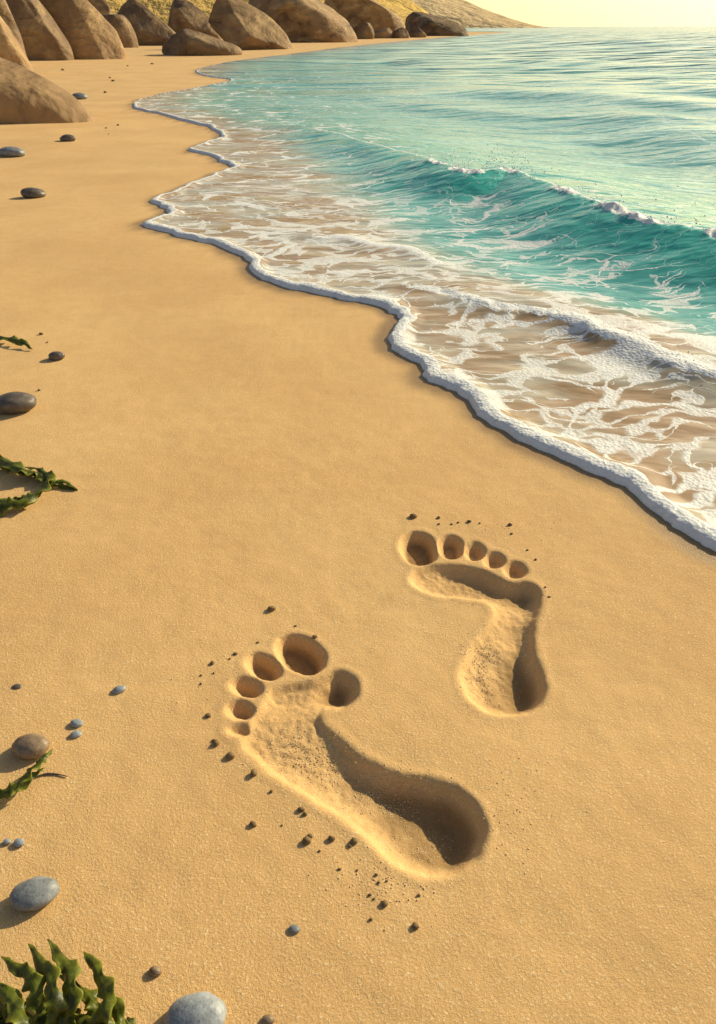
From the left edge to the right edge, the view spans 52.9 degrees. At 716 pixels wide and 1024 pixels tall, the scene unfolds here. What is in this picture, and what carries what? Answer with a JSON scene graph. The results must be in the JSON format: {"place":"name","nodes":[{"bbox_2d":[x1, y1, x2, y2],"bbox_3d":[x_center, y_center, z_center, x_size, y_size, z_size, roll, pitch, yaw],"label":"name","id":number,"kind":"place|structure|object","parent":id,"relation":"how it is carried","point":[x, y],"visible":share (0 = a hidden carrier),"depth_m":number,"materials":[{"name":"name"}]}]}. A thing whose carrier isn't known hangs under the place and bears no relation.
{"place":"outdoors","nodes":[
{"label":"outdoors","id":0,"kind":"place"},
{"bbox_2d":[105,0,428,35],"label":"headland","id":1,"kind":"structure","parent":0,"point":[402,9],"depth_m":57.80,"materials":[{"name":"yellow plant"}]},
{"bbox_2d":[0,32,715,1023],"bbox_3d":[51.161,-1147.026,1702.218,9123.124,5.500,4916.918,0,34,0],"label":"sand beach","id":2,"kind":"structure","parent":0,"point":[230,446],"depth_m":0.83,"materials":[{"name":"beige sand"}]},
{"bbox_2d":[3,838,10,843],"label":"beach pebble","id":3,"kind":"object","parent":2,"relation":"on","point":[7,841],"visible":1,"depth_m":0.64,"materials":[{"name":"stone"}]},
{"bbox_2d":[0,146,24,156],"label":"beach pebble","id":4,"kind":"object","parent":2,"relation":"on","point":[9,151],"visible":0.94,"depth_m":3.98,"materials":[{"name":"grey stone"}]},
{"bbox_2d":[0,0,25,53],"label":"boulder","id":5,"kind":"object","parent":2,"relation":"on","point":[6,16],"visible":0.17,"depth_m":12.47,"materials":[{"name":"stone"}]},
{"bbox_2d":[0,335,32,349],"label":"seaweed strand","id":6,"kind":"object","parent":2,"relation":"on","point":[14,339],"visible":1,"depth_m":1.62},
{"bbox_2d":[12,684,21,689],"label":"beach pebble","id":7,"kind":"object","parent":2,"relation":"on","point":[16,686],"visible":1,"depth_m":0.79,"materials":[{"name":"stone"}]},
{"bbox_2d":[0,16,33,71],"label":"boulder","id":8,"kind":"object","parent":2,"relation":"on","point":[11,49],"visible":0.34,"depth_m":10.17,"materials":[{"name":"stone"}]},
{"bbox_2d":[0,392,36,414],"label":"beach pebble","id":9,"kind":"object","parent":2,"relation":"on","point":[15,402],"visible":1,"depth_m":1.33,"materials":[{"name":"stone"}]},
{"bbox_2d":[14,838,24,846],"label":"beach pebble","id":10,"kind":"object","parent":2,"relation":"on","point":[19,842],"visible":1,"depth_m":0.64,"materials":[{"name":"stone"}]},
{"bbox_2d":[0,749,52,799],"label":"seaweed strand","id":11,"kind":"object","parent":2,"relation":"on","point":[21,784],"visible":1,"depth_m":0.67},
{"bbox_2d":[11,733,49,759],"bbox_3d":[-0.326,0.233,0.716,0.038,0.021,0.027,1,37,9],"label":"beach pebble","id":12,"kind":"object","parent":2,"relation":"on","point":[30,746],"visible":1,"depth_m":0.71,"materials":[{"name":"brown stone"}]},
{"bbox_2d":[20,187,45,197],"bbox_3d":[-1.373,-1.347,3.045,0.100,0.045,0.070,-3,39,-11],"label":"beach pebble","id":13,"kind":"object","parent":2,"relation":"on","point":[30,192],"visible":0.97,"depth_m":3.02,"materials":[{"name":"stone"}]},
{"bbox_2d":[9,876,59,910],"bbox_3d":[-0.267,0.315,0.595,0.039,0.020,0.027,-5,36,-14],"label":"beach pebble","id":14,"kind":"object","parent":2,"relation":"on","point":[35,893],"visible":1,"depth_m":0.59,"materials":[{"name":"grey stone"}]},
{"bbox_2d":[0,455,77,516],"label":"seaweed strand","id":15,"kind":"object","parent":2,"relation":"on","point":[46,478],"visible":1,"depth_m":1.12},
{"bbox_2d":[5,0,73,60],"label":"boulder","id":16,"kind":"object","parent":2,"relation":"on","point":[43,37],"visible":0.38,"depth_m":14.95,"materials":[{"name":"stone"}]},
{"bbox_2d":[0,57,94,123],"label":"boulder","id":17,"kind":"object","parent":2,"relation":"on","point":[27,96],"visible":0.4,"depth_m":5.24,"materials":[{"name":"stone"}]},
{"bbox_2d":[37,772,67,776],"bbox_3d":[-0.296,0.254,0.695,0.032,0.002,0.006,0,34,0],"label":"driftwood twig","id":18,"kind":"object","parent":2,"relation":"on","point":[49,773],"visible":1,"depth_m":0.69,"materials":[{"name":"wood"}]},
{"bbox_2d":[48,351,64,360],"bbox_3d":[-0.654,-0.338,1.563,0.036,0.021,0.024,-3,30,7],"label":"beach pebble","id":19,"kind":"object","parent":2,"relation":"on","point":[55,355],"visible":1,"depth_m":1.55,"materials":[{"name":"stone"}]},
{"bbox_2d":[0,939,135,1023],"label":"seaweed clump","id":20,"kind":"object","parent":2,"relation":"on","point":[51,1003],"visible":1,"depth_m":0.51,"materials":[{"name":"green plant"}]},
{"bbox_2d":[60,134,75,140],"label":"beach pebble","id":21,"kind":"object","parent":2,"relation":"on","point":[67,137],"visible":0.86,"depth_m":4.48,"materials":[{"name":"stone"}]},
{"bbox_2d":[70,730,81,737],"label":"beach pebble","id":22,"kind":"object","parent":2,"relation":"on","point":[76,734],"visible":1,"depth_m":0.73,"materials":[{"name":"stone"}]},
{"bbox_2d":[70,719,82,727],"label":"beach pebble","id":23,"kind":"object","parent":2,"relation":"on","point":[75,723],"visible":1,"depth_m":0.74,"materials":[{"name":"stone"}]},
{"bbox_2d":[72,93,87,98],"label":"beach pebble","id":24,"kind":"object","parent":2,"relation":"on","point":[80,96],"visible":0.77,"depth_m":7.13,"materials":[{"name":"grey stone"}]},
{"bbox_2d":[39,0,126,59],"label":"boulder","id":25,"kind":"object","parent":2,"relation":"on","point":[88,30],"visible":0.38,"depth_m":15.75,"materials":[{"name":"stone"}]},
{"bbox_2d":[88,0,111,14],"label":"boulder","id":26,"kind":"object","parent":2,"relation":"on","point":[102,7],"visible":0.12,"depth_m":42.90,"materials":[{"name":"stone"}]},
{"bbox_2d":[112,685,125,693],"bbox_3d":[-0.260,0.193,0.783,0.015,0.008,0.010,-15,36,-11],"label":"beach pebble","id":27,"kind":"object","parent":2,"relation":"on","point":[118,689],"visible":1,"depth_m":0.78,"materials":[{"name":"stone"}]},
{"bbox_2d":[102,14,138,47],"bbox_3d":[-8.110,-15.893,24.336,1.308,1.550,0.975,-3,34,-5],"label":"boulder","id":28,"kind":"object","parent":2,"relation":"on","point":[122,26],"visible":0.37,"depth_m":23.89,"materials":[{"name":"stone"}]},
{"bbox_2d":[118,0,174,45],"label":"boulder","id":29,"kind":"object","parent":2,"relation":"on","point":[150,28],"visible":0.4,"depth_m":26.90,"materials":[{"name":"stone"}]},
{"bbox_2d":[149,966,161,976],"bbox_3d":[-0.155,0.350,0.549,0.010,0.007,0.007,8,37,11],"label":"beach pebble","id":30,"kind":"object","parent":2,"relation":"on","point":[155,971],"visible":1,"depth_m":0.55,"materials":[{"name":"brown stone"}]},
{"bbox_2d":[168,0,220,39],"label":"boulder","id":31,"kind":"object","parent":2,"relation":"on","point":[185,14],"visible":0.56,"depth_m":37.83,"materials":[{"name":"stone"}]},
{"bbox_2d":[164,991,226,1023],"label":"beach pebble","id":32,"kind":"object","parent":2,"relation":"on","point":[204,1007],"visible":1,"depth_m":0.52,"materials":[{"name":"stone"}]},
{"bbox_2d":[162,29,241,55],"bbox_3d":[-4.011,-11.893,18.476,2.095,0.852,1.493,3,34,5],"label":"boulder","id":33,"kind":"object","parent":2,"relation":"on","point":[186,42],"visible":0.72,"depth_m":17.97,"materials":[{"name":"stone"}]},
{"bbox_2d":[208,0,292,49],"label":"boulder","id":34,"kind":"object","parent":2,"relation":"on","point":[242,25],"visible":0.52,"depth_m":22.33,"materials":[{"name":"stone"}]},
{"bbox_2d":[262,1014,274,1023],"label":"beach pebble","id":35,"kind":"object","parent":2,"relation":"on","point":[268,1019],"visible":1,"depth_m":0.52,"materials":[{"name":"brown stone"}]},
{"bbox_2d":[289,924,299,932],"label":"beach pebble","id":36,"kind":"object","parent":2,"relation":"on","point":[293,928],"visible":1,"depth_m":0.57,"materials":[{"name":"grey stone"}]},
{"bbox_2d":[38,63,550,929],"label":"sand crumbs","id":37,"kind":"object","parent":2,"relation":"on","point":[308,837],"visible":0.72,"depth_m":0.67,"materials":[{"name":"sand"}]},
{"bbox_2d":[248,0,357,42],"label":"boulder","id":38,"kind":"object","parent":2,"relation":"on","point":[307,21],"visible":0.43,"depth_m":32.10,"materials":[{"name":"stone"}]},
{"bbox_2d":[171,519,554,930],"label":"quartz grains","id":39,"kind":"object","parent":2,"relation":"on","point":[386,771],"visible":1,"depth_m":0.70},
{"bbox_2d":[354,22,373,38],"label":"boulder","id":40,"kind":"object","parent":2,"relation":"on","point":[364,30],"visible":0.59,"depth_m":40.54,"materials":[{"name":"stone"}]},
{"bbox_2d":[324,0,404,31],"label":"boulder","id":41,"kind":"object","parent":2,"relation":"on","point":[373,13],"visible":0.31,"depth_m":46.00,"materials":[{"name":"stone"}]},
{"bbox_2d":[374,27,392,37],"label":"boulder","id":42,"kind":"object","parent":2,"relation":"on","point":[386,32],"visible":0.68,"depth_m":43.27,"materials":[{"name":"stone"}]},
{"bbox_2d":[392,27,408,37],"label":"boulder","id":43,"kind":"object","parent":2,"relation":"on","point":[401,32],"visible":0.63,"depth_m":43.37,"materials":[{"name":"stone"}]},
{"bbox_2d":[410,27,426,37],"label":"boulder","id":44,"kind":"object","parent":2,"relation":"on","point":[417,32],"visible":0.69,"depth_m":46.44,"materials":[{"name":"stone"}]},
{"bbox_2d":[405,12,468,35],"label":"boulder","id":45,"kind":"object","parent":2,"relation":"on","point":[429,24],"visible":0.64,"depth_m":54.13,"materials":[{"name":"stone"}]},
{"bbox_2d":[133,27,715,551],"bbox_3d":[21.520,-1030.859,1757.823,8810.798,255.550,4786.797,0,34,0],"label":"sea water","id":46,"kind":"structure","parent":0,"point":[337,179],"depth_m":2.62,"materials":[{"name":"teal liquid"}]},
{"bbox_2d":[426,144,713,368],"bbox_3d":[0.669,-0.888,2.188,0.729,0.185,2.554,0,34,0],"label":"wave spray","id":47,"kind":"object","parent":46,"relation":"on","point":[504,167],"visible":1,"depth_m":2.95,"materials":[{"name":"white liquid"}]},
{"bbox_2d":[410,0,548,27],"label":"mountain","id":48,"kind":"structure","parent":0,"point":[465,14],"depth_m":366.65,"materials":[{"name":"beige stone"}]},
{"bbox_2d":[465,0,715,26],"label":"sky","id":49,"kind":"structure","parent":0,"point":[544,13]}
]}

